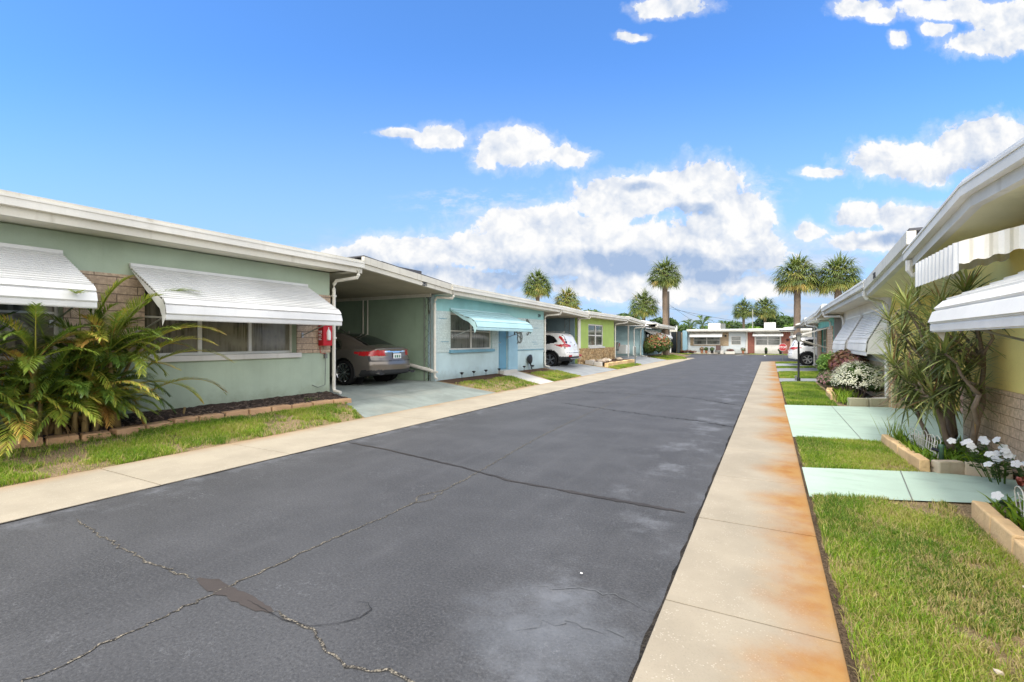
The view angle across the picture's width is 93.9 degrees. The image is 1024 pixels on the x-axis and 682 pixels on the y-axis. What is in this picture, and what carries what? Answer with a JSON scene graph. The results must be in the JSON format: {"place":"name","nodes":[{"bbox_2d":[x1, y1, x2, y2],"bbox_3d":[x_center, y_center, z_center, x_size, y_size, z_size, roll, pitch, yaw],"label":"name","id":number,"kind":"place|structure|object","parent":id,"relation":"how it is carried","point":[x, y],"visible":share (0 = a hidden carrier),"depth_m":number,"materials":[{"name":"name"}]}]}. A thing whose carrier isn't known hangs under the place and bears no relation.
{"place":"outdoors","nodes":[
{"label":"outdoors","id":0,"kind":"place"},
{"bbox_2d":[0,353,690,486],"bbox_3d":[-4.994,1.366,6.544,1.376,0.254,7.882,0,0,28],"label":"grass","id":1,"kind":"structure","parent":0,"point":[118,451],"depth_m":6.66,"materials":[{"name":"plant"}]},
{"bbox_2d":[7,436,42,448],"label":"edging block","id":2,"kind":"structure","parent":1,"relation":"on","point":[24,443],"depth_m":5.92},
{"bbox_2d":[0,311,72,432],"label":"areca palm","id":3,"kind":"object","parent":1,"relation":"on","point":[8,401],"visible":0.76,"depth_m":5.56,"materials":[{"name":"plant"}]},
{"bbox_2d":[44,433,78,444],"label":"edging block","id":4,"kind":"structure","parent":1,"relation":"on","point":[72,437],"depth_m":6.18,"materials":[{"name":"concrete"}]},
{"bbox_2d":[79,430,110,440],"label":"edging block","id":5,"kind":"structure","parent":1,"relation":"on","point":[83,436],"depth_m":6.44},
{"bbox_2d":[0,274,231,456],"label":"areca palm","id":6,"kind":"object","parent":1,"relation":"on","point":[96,396],"visible":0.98,"depth_m":6.34,"materials":[{"name":"plant"}]},
{"bbox_2d":[109,425,144,436],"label":"edging block","id":7,"kind":"structure","parent":1,"relation":"on","point":[122,431],"depth_m":6.75,"materials":[{"name":"concrete"}]},
{"bbox_2d":[140,421,172,431],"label":"edging block","id":8,"kind":"structure","parent":1,"relation":"on","point":[158,423],"depth_m":7.15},
{"bbox_2d":[0,391,347,445],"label":"mulch bed","id":9,"kind":"object","parent":1,"relation":"on","point":[164,412],"visible":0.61,"depth_m":8.42,"materials":[{"name":"wood"}]},
{"bbox_2d":[168,416,198,424],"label":"edging block","id":10,"kind":"structure","parent":1,"relation":"on","point":[177,420],"depth_m":7.54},
{"bbox_2d":[195,413,223,421],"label":"edging block","id":11,"kind":"structure","parent":1,"relation":"on","point":[216,415],"depth_m":7.92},
{"bbox_2d":[0,189,451,428],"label":"house","id":12,"kind":"structure","parent":1,"relation":"on","point":[266,308],"depth_m":8.31,"materials":[{"name":"green paint"}]},
{"bbox_2d":[0,304,58,367],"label":"window","id":13,"kind":"structure","parent":12,"relation":"in","point":[4,308],"depth_m":6.57,"materials":[{"name":"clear glass"}]},
{"bbox_2d":[138,286,301,362],"bbox_3d":[-5.302,-0.270,8.945,0.266,1.260,2.970,0,0,28],"label":"window","id":14,"kind":"structure","parent":12,"relation":"in","point":[241,340],"depth_m":8.91,"materials":[{"name":"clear glass"}]},
{"bbox_2d":[318,325,331,353],"bbox_3d":[-4.151,-0.047,10.655,0.225,0.706,0.288,0,0,28],"label":"extinguisher cabinet","id":15,"kind":"object","parent":12,"relation":"attached to","point":[325,335],"visible":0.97,"depth_m":10.60,"materials":[{"name":"metal"}]},
{"bbox_2d":[222,409,248,416],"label":"edging block","id":16,"kind":"structure","parent":1,"relation":"on","point":[238,412],"depth_m":8.29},
{"bbox_2d":[247,407,270,414],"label":"edging block","id":17,"kind":"structure","parent":1,"relation":"on","point":[257,410],"depth_m":8.63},
{"bbox_2d":[267,404,291,411],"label":"edging block","id":18,"kind":"structure","parent":1,"relation":"on","point":[279,407],"depth_m":9.02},
{"bbox_2d":[291,402,311,408],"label":"edging block","id":19,"kind":"structure","parent":1,"relation":"on","point":[297,405],"depth_m":9.38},
{"bbox_2d":[309,400,332,405],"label":"edging block","id":20,"kind":"structure","parent":1,"relation":"on","point":[319,402],"depth_m":9.74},
{"bbox_2d":[330,398,351,403],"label":"edging block","id":21,"kind":"structure","parent":1,"relation":"on","point":[344,400],"depth_m":10.12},
{"bbox_2d":[439,373,506,383],"bbox_3d":[-1.140,1.260,15.841,0.650,0.084,3.600,0,0,28],"label":"mulch bed","id":22,"kind":"object","parent":1,"relation":"on","point":[466,379],"visible":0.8,"depth_m":15.71,"materials":[{"name":"soil"}]},
{"bbox_2d":[428,284,588,380],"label":"house","id":23,"kind":"structure","parent":1,"relation":"on","point":[473,329],"depth_m":16.68,"materials":[{"name":"blue paint"}]},
{"bbox_2d":[448,313,494,352],"bbox_3d":[-1.342,-0.230,16.148,0.196,1.260,2.710,0,0,28],"label":"window","id":24,"kind":"structure","parent":23,"relation":"in","point":[479,341],"depth_m":15.97,"materials":[{"name":"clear glass"}]},
{"bbox_2d":[499,331,505,368],"bbox_3d":[-0.359,0.120,18.021,0.115,1.920,0.660,0,0,28],"label":"door","id":25,"kind":"structure","parent":23,"relation":"in","point":[502,334],"depth_m":18.04,"materials":[{"name":"blue metal"}]},
{"bbox_2d":[544,311,645,363],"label":"house","id":26,"kind":"structure","parent":1,"relation":"on","point":[594,335],"depth_m":27.87,"materials":[{"name":"paint"}]},
{"bbox_2d":[588,324,604,348],"bbox_3d":[4.868,-0.235,27.626,0.186,1.370,2.810,0,0,28],"label":"window","id":27,"kind":"structure","parent":26,"relation":"in","point":[595,332],"depth_m":27.61,"materials":[{"name":"white glass"}]},
{"bbox_2d":[617,345,629,353],"bbox_3d":[8.028,0.635,34.415,0.650,0.630,1.000,0,0,28],"label":"storage box","id":28,"kind":"object","parent":26,"relation":"attached to","point":[623,349],"visible":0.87,"depth_m":33.98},
{"bbox_2d":[614,320,675,356],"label":"house","id":29,"kind":"structure","parent":1,"relation":"on","point":[641,334],"depth_m":37.98,"materials":[{"name":"blue paint"}]},
{"bbox_2d":[643,331,672,355],"bbox_3d":[11.885,0.386,38.916,2.286,2.208,5.457,0,0,28],"label":"mixed shrub","id":30,"kind":"object","parent":1,"relation":"on","point":[652,343],"visible":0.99,"depth_m":37.49,"materials":[{"name":"green plant"}]},
{"bbox_2d":[645,255,682,354],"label":"fan palm","id":31,"kind":"object","parent":1,"relation":"on","point":[667,282],"visible":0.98,"depth_m":41.62,"materials":[{"name":"green plant"}]},
{"bbox_2d":[0,358,693,522],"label":"concrete strip","id":32,"kind":"object","parent":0,"point":[26,499],"visible":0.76,"depth_m":6.07,"materials":[{"name":"concrete"}]},
{"bbox_2d":[330,377,429,392],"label":"driveway","id":33,"kind":"structure","parent":0,"point":[368,383],"depth_m":13.19,"materials":[{"name":"concrete"}]},
{"bbox_2d":[330,331,414,384],"bbox_3d":[-5.311,0.496,14.376,4.960,1.563,1.880,0,0,28],"label":"sedan","id":34,"kind":"object","parent":33,"relation":"on","point":[360,357],"visible":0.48,"depth_m":12.99,"materials":[{"name":"grey metal"}]},
{"bbox_2d":[0,354,797,681],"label":"road","id":35,"kind":"structure","parent":0,"point":[436,582],"depth_m":3.37,"materials":[{"name":"asphalt"}]},
{"bbox_2d":[76,518,192,579],"bbox_3d":[-2.841,1.496,3.475,1.962,0.001,0.077,0,0,31],"label":"road crack","id":36,"kind":"object","parent":35,"relation":"on","point":[145,561],"visible":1,"depth_m":3.37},
{"bbox_2d":[196,577,272,612],"bbox_3d":[-1.655,1.496,2.820,0.753,0.001,0.115,0,0,32],"label":"road patch","id":37,"kind":"object","parent":35,"relation":"on","point":[243,598],"visible":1,"depth_m":2.81,"materials":[{"name":"asphalt"}]},
{"bbox_2d":[251,601,371,625],"bbox_3d":[-1.153,1.494,2.626,0.749,0.001,0.246,0,0,1],"label":"road crack","id":38,"kind":"object","parent":35,"relation":"on","point":[314,625],"visible":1,"depth_m":2.57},
{"bbox_2d":[272,611,414,681],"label":"road crack","id":39,"kind":"object","parent":35,"relation":"on","point":[391,670],"visible":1,"depth_m":2.23,"materials":[{"name":"asphalt"}]},
{"bbox_2d":[0,359,689,523],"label":"road edge","id":40,"kind":"object","parent":35,"relation":"on","point":[244,465],"visible":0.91,"depth_m":5.39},
{"bbox_2d":[21,376,683,681],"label":"road crack","id":41,"kind":"object","parent":35,"relation":"on","point":[197,600],"visible":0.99,"depth_m":3.04,"materials":[{"name":"asphalt"}]},
{"bbox_2d":[348,442,684,511],"bbox_3d":[-0.476,1.495,5.538,4.828,0.001,0.203,0,0,37],"label":"road seal","id":42,"kind":"object","parent":35,"relation":"on","point":[618,500],"visible":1,"depth_m":4.73,"materials":[{"name":"asphalt"}]},
{"bbox_2d":[628,363,760,681],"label":"road edge","id":43,"kind":"object","parent":35,"relation":"on","point":[647,635],"visible":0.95,"depth_m":3.03,"materials":[{"name":"concrete"}]},
{"bbox_2d":[779,323,817,336],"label":"house","id":44,"kind":"structure","parent":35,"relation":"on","point":[798,325],"depth_m":34.61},
{"bbox_2d":[334,381,494,417],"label":"driveway","id":45,"kind":"structure","parent":0,"point":[380,404],"depth_m":11.58,"materials":[{"name":"concrete"}]},
{"bbox_2d":[455,375,536,391],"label":"grass","id":46,"kind":"structure","parent":0,"point":[512,378],"depth_m":15.34,"materials":[{"name":"plant"}]},
{"bbox_2d":[0,0,1023,328],"label":"sky","id":47,"kind":"structure","parent":0,"point":[477,144],"materials":[{"name":"blue"}]},
{"bbox_2d":[503,371,553,383],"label":"path","id":48,"kind":"structure","parent":0,"point":[532,378],"depth_m":17.44,"materials":[{"name":"concrete"}]},
{"bbox_2d":[531,369,580,380],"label":"grass","id":49,"kind":"structure","parent":0,"point":[554,374],"depth_m":18.90,"materials":[{"name":"plant"}]},
{"bbox_2d":[546,364,616,375],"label":"driveway","id":50,"kind":"structure","parent":0,"point":[581,369],"depth_m":22.42,"materials":[{"name":"concrete"}]},
{"bbox_2d":[428,353,787,380],"bbox_3d":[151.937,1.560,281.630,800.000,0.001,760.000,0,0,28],"label":"ground","id":51,"kind":"structure","parent":0,"point":[684,354],"depth_m":52.75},
{"bbox_2d":[521,266,553,300],"bbox_3d":[2.039,-2.194,37.558,2.891,7.407,3.045,0,0,28],"label":"fan palm","id":52,"kind":"object","parent":51,"relation":"on","point":[536,289],"visible":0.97,"depth_m":37.02,"materials":[{"name":"green plant"}]},
{"bbox_2d":[552,284,583,309],"bbox_3d":[4.443,-1.516,38.510,2.698,6.062,2.640,0,0,1],"label":"fan palm","id":53,"kind":"object","parent":51,"relation":"on","point":[570,300],"visible":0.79,"depth_m":38.04,"materials":[{"name":"green plant"}]},
{"bbox_2d":[628,286,661,327],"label":"fan palm","id":54,"kind":"object","parent":51,"relation":"on","point":[642,313],"visible":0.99,"depth_m":41.98,"materials":[{"name":"green plant"}]},
{"bbox_2d":[689,315,711,328],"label":"feather palm","id":55,"kind":"object","parent":51,"relation":"on","point":[703,322],"visible":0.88,"depth_m":65.31,"materials":[{"name":"green plant"}]},
{"bbox_2d":[726,321,747,328],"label":"leafy tree","id":56,"kind":"object","parent":51,"relation":"on","point":[738,324],"visible":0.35,"depth_m":82.33,"materials":[{"name":"green plant"}]},
{"bbox_2d":[731,297,755,328],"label":"fan palm","id":57,"kind":"object","parent":51,"relation":"on","point":[743,313],"visible":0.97,"depth_m":71.52,"materials":[{"name":"green plant"}]},
{"bbox_2d":[751,298,779,325],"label":"fan palm","id":58,"kind":"object","parent":51,"relation":"on","point":[764,311],"visible":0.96,"depth_m":71.74,"materials":[{"name":"green plant"}]},
{"bbox_2d":[753,311,793,327],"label":"leafy tree","id":59,"kind":"object","parent":51,"relation":"on","point":[780,320],"visible":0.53,"depth_m":73.65,"materials":[{"name":"green plant"}]},
{"bbox_2d":[609,362,641,368],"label":"grass","id":60,"kind":"structure","parent":0,"point":[620,366],"depth_m":26.43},
{"bbox_2d":[621,356,663,364],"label":"driveway","id":61,"kind":"structure","parent":0,"point":[642,360],"depth_m":33.57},
{"bbox_2d":[649,317,679,352],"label":"leafy tree","id":62,"kind":"object","parent":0,"point":[673,322],"visible":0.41,"depth_m":45.83,"materials":[{"name":"green plant"}]},
{"bbox_2d":[651,325,680,352],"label":"carport","id":63,"kind":"object","parent":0,"point":[673,340],"visible":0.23,"depth_m":53.76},
{"bbox_2d":[632,362,849,681],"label":"sidewalk","id":64,"kind":"structure","parent":0,"point":[748,598],"depth_m":2.94,"materials":[{"name":"concrete"}]},
{"bbox_2d":[776,363,812,365],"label":"driveway","id":65,"kind":"structure","parent":0,"point":[790,364],"depth_m":28.07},
{"bbox_2d":[788,337,816,364],"bbox_3d":[18.866,0.657,28.105,4.618,1.753,1.875,0,0,28],"label":"crossover","id":66,"kind":"object","parent":65,"relation":"on","point":[806,353],"visible":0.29,"depth_m":28.07,"materials":[{"name":"white paint"}]},
{"bbox_2d":[769,251,824,339],"bbox_3d":[23.682,-2.963,39.614,4.270,8.936,4.054,0,0,-25],"label":"fan palm","id":67,"kind":"object","parent":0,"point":[797,282],"visible":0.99,"depth_m":39.09,"materials":[{"name":"green plant"}]},
{"bbox_2d":[778,371,818,378],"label":"grass","id":68,"kind":"structure","parent":0,"point":[803,374],"depth_m":20.43,"materials":[{"name":"plant"}]},
{"bbox_2d":[779,378,817,381],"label":"path","id":69,"kind":"structure","parent":0,"point":[791,379],"depth_m":18.08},
{"bbox_2d":[795,332,801,380],"bbox_3d":[10.448,0.600,17.429,0.240,1.800,0.240,0,0,28],"label":"lamp post","id":70,"kind":"object","parent":69,"relation":"on","point":[798,339],"visible":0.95,"depth_m":17.40,"materials":[{"name":"black metal"}]},
{"bbox_2d":[777,368,820,371],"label":"driveway","id":71,"kind":"structure","parent":0,"point":[795,369],"depth_m":24.28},
{"bbox_2d":[781,381,837,405],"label":"grass","id":72,"kind":"structure","parent":0,"point":[804,393],"depth_m":12.88,"materials":[{"name":"plant"}]},
{"bbox_2d":[789,312,833,365],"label":"house","id":73,"kind":"structure","parent":0,"point":[825,334],"depth_m":24.02,"materials":[{"name":"teal paint"}]},
{"bbox_2d":[810,251,864,298],"bbox_3d":[25.993,-2.835,38.232,4.233,8.692,4.201,0,0,28],"label":"fan palm","id":74,"kind":"object","parent":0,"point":[838,282],"visible":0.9,"depth_m":37.57,"materials":[{"name":"green plant"}]},
{"bbox_2d":[823,383,874,402],"bbox_3d":[9.757,1.440,14.052,0.830,0.001,7.200,0,0,28],"label":"mulch bed","id":75,"kind":"object","parent":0,"point":[866,395],"visible":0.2,"depth_m":13.46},
{"bbox_2d":[816,351,833,372],"bbox_3d":[10.361,0.911,15.577,1.052,1.148,0.810,0,0,-37],"label":"bright shrub","id":76,"kind":"object","parent":75,"relation":"on","point":[822,362],"visible":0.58,"depth_m":15.48,"materials":[{"name":"green plant"}]},
{"bbox_2d":[815,371,837,388],"bbox_3d":[9.254,1.171,14.005,0.717,0.637,1.668,0,0,28],"label":"pink shrub","id":77,"kind":"object","parent":75,"relation":"on","point":[822,377],"visible":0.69,"depth_m":13.76,"materials":[{"name":"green plant"}]},
{"bbox_2d":[825,387,859,404],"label":"lily grass","id":78,"kind":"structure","parent":75,"relation":"on","point":[843,395],"depth_m":11.31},
{"bbox_2d":[827,349,870,390],"bbox_3d":[9.709,0.852,13.837,0.944,1.277,4.171,0,0,28],"label":"croton hedge","id":79,"kind":"object","parent":75,"relation":"on","point":[841,356],"visible":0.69,"depth_m":13.15,"materials":[{"name":"pink plant"}]},
{"bbox_2d":[828,360,884,397],"bbox_3d":[8.460,0.953,11.611,1.286,1.069,1.809,0,0,28],"label":"flowering shrub","id":80,"kind":"object","parent":75,"relation":"on","point":[856,375],"visible":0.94,"depth_m":11.31,"materials":[{"name":"white plant"}]},
{"bbox_2d":[795,435,921,471],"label":"grass","id":81,"kind":"structure","parent":0,"point":[825,452],"depth_m":6.11,"materials":[{"name":"plant"}]},
{"bbox_2d":[784,405,962,441],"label":"driveway","id":82,"kind":"structure","parent":0,"point":[818,421],"depth_m":8.60,"materials":[{"name":"concrete"}]},
{"bbox_2d":[781,366,1023,681],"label":"lawn ground","id":83,"kind":"structure","parent":0,"point":[964,507],"depth_m":2.74,"materials":[{"name":"green plant"}]},
{"bbox_2d":[775,362,860,681],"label":"lawn edge","id":84,"kind":"object","parent":83,"relation":"on","point":[843,633],"visible":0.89,"depth_m":2.78,"materials":[{"name":"soil"}]},
{"bbox_2d":[847,397,868,406],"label":"border block","id":85,"kind":"structure","parent":83,"relation":"on","point":[860,402],"depth_m":10.74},
{"bbox_2d":[816,279,904,408],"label":"house","id":86,"kind":"structure","parent":83,"relation":"on","point":[855,323],"depth_m":12.35,"materials":[{"name":"beige brick"}]},
{"bbox_2d":[867,398,888,406],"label":"border block","id":87,"kind":"structure","parent":83,"relation":"on","point":[874,402],"depth_m":10.68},
{"bbox_2d":[881,434,895,446],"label":"border block","id":88,"kind":"structure","parent":83,"relation":"on","point":[885,438],"depth_m":6.72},
{"bbox_2d":[889,440,904,452],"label":"border block","id":89,"kind":"structure","parent":83,"relation":"on","point":[894,445],"depth_m":6.32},
{"bbox_2d":[898,446,914,461],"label":"border block","id":90,"kind":"structure","parent":83,"relation":"on","point":[903,452],"depth_m":5.94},
{"bbox_2d":[908,452,929,471],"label":"border block","id":91,"kind":"structure","parent":83,"relation":"on","point":[920,462],"depth_m":5.46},
{"bbox_2d":[863,137,1023,478],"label":"house","id":92,"kind":"structure","parent":83,"relation":"on","point":[975,220],"depth_m":5.17,"materials":[{"name":"yellow paint"}]},
{"bbox_2d":[930,460,964,474],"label":"border block","id":93,"kind":"structure","parent":83,"relation":"on","point":[949,466],"depth_m":5.33,"materials":[{"name":"concrete"}]},
{"bbox_2d":[947,436,1012,484],"bbox_3d":[4.870,1.220,4.923,0.489,0.425,0.699,0,0,28],"label":"periwinkle","id":94,"kind":"object","parent":83,"relation":"on","point":[1007,454],"visible":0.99,"depth_m":4.84,"materials":[{"name":"white plant"}]},
{"bbox_2d":[971,500,1004,532],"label":"border block","id":95,"kind":"structure","parent":83,"relation":"on","point":[983,513],"depth_m":3.83,"materials":[{"name":"concrete"}]},
{"bbox_2d":[964,461,1012,479],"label":"border block","id":96,"kind":"structure","parent":83,"relation":"on","point":[970,470],"depth_m":5.26,"materials":[{"name":"concrete"}]},
{"bbox_2d":[990,517,1023,555],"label":"border block","id":97,"kind":"structure","parent":83,"relation":"on","point":[1005,532],"depth_m":3.43,"materials":[{"name":"concrete"}]},
{"bbox_2d":[992,437,1023,476],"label":"periwinkle","id":98,"kind":"object","parent":83,"relation":"on","point":[1017,467],"visible":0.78,"depth_m":4.71,"materials":[{"name":"white plant"}]},
{"bbox_2d":[1013,539,1023,565],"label":"border block","id":99,"kind":"structure","parent":83,"relation":"on","point":[1018,547],"depth_m":3.17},
{"bbox_2d":[802,467,1023,502],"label":"path","id":100,"kind":"structure","parent":0,"point":[923,486],"depth_m":4.88,"materials":[{"name":"concrete"}]},
{"label":"concrete strip","id":101,"kind":"structure","parent":0,"visible":0},
{"bbox_2d":[651,354,686,359],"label":"grass","id":102,"kind":"structure","parent":101,"relation":"on","point":[670,357],"depth_m":38.71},
{"bbox_2d":[667,291,789,353],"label":"utility pole","id":103,"kind":"object","parent":101,"relation":"on","point":[689,318],"visible":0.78,"depth_m":44.86,"materials":[{"name":"brown wood"}]},
{"label":"far lawn","id":104,"kind":"structure","parent":0,"visible":0},
{"bbox_2d":[676,323,747,352],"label":"house","id":105,"kind":"structure","parent":104,"relation":"on","point":[696,340],"depth_m":52.67,"materials":[{"name":"paint"}]},
{"bbox_2d":[694,337,719,344],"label":"window","id":106,"kind":"structure","parent":105,"relation":"in","point":[697,340],"depth_m":53.10,"materials":[{"name":"grey glass"}]},
{"bbox_2d":[731,336,740,344],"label":"window","id":107,"kind":"structure","parent":105,"relation":"in","point":[735,340],"depth_m":51.71,"materials":[{"name":"white glass"}]},
{"bbox_2d":[746,322,811,353],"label":"house","id":108,"kind":"structure","parent":104,"relation":"on","point":[770,336],"depth_m":50.14,"materials":[{"name":"paint"}]},
{"bbox_2d":[755,336,779,344],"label":"window","id":109,"kind":"structure","parent":108,"relation":"in","point":[759,340],"depth_m":50.27,"materials":[{"name":"grey glass"}]},
{"label":"mulch bed","id":110,"kind":"structure","parent":0,"visible":0},
{"bbox_2d":[991,491,1022,517],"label":"periwinkle","id":111,"kind":"object","parent":110,"relation":"on","point":[997,496],"visible":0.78,"depth_m":3.86,"materials":[{"name":"white plant"}]},
{"bbox_2d":[1014,486,1023,516],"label":"wire edging","id":112,"kind":"object","parent":110,"relation":"on","point":[1020,508],"visible":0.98,"depth_m":3.74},
{"label":"mulch bed","id":113,"kind":"structure","parent":0,"visible":0},
{"bbox_2d":[871,416,915,442],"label":"seedy weeds","id":114,"kind":"object","parent":113,"relation":"on","point":[900,431],"visible":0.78,"depth_m":6.66,"materials":[{"name":"green plant"}]},
{"bbox_2d":[910,428,940,458],"bbox_3d":[5.149,1.250,5.971,0.041,0.260,0.872,0,0,23],"label":"wire edging","id":115,"kind":"object","parent":113,"relation":"on","point":[920,442],"visible":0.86,"depth_m":5.95,"materials":[{"name":"metal"}]},
{"bbox_2d":[859,265,1012,454],"bbox_3d":[5.438,0.207,6.226,1.473,2.533,2.641,0,0,17],"label":"dracaena","id":116,"kind":"object","parent":113,"relation":"on","point":[940,353],"visible":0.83,"depth_m":5.95,"materials":[{"name":"green plant"}]},
{"bbox_2d":[931,444,944,459],"bbox_3d":[4.945,1.298,5.548,0.056,0.205,0.129,0,0,-8],"label":"garden stake","id":117,"kind":"object","parent":113,"relation":"on","point":[940,450],"visible":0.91,"depth_m":5.50,"materials":[{"name":"green plastic"}]},
{"bbox_2d":[892,429,1023,530],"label":"bed foliage","id":118,"kind":"object","parent":113,"relation":"on","point":[927,454],"visible":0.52,"depth_m":5.62,"materials":[{"name":"green plant"}]},
{"label":"driveway","id":119,"kind":"structure","parent":0,"visible":0},
{"bbox_2d":[543,331,581,365],"bbox_3d":[1.050,0.447,23.976,4.619,1.822,1.860,0,0,28],"label":"crossover","id":120,"kind":"object","parent":119,"relation":"on","point":[561,348],"visible":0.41,"depth_m":22.57,"materials":[{"name":"white paint"}]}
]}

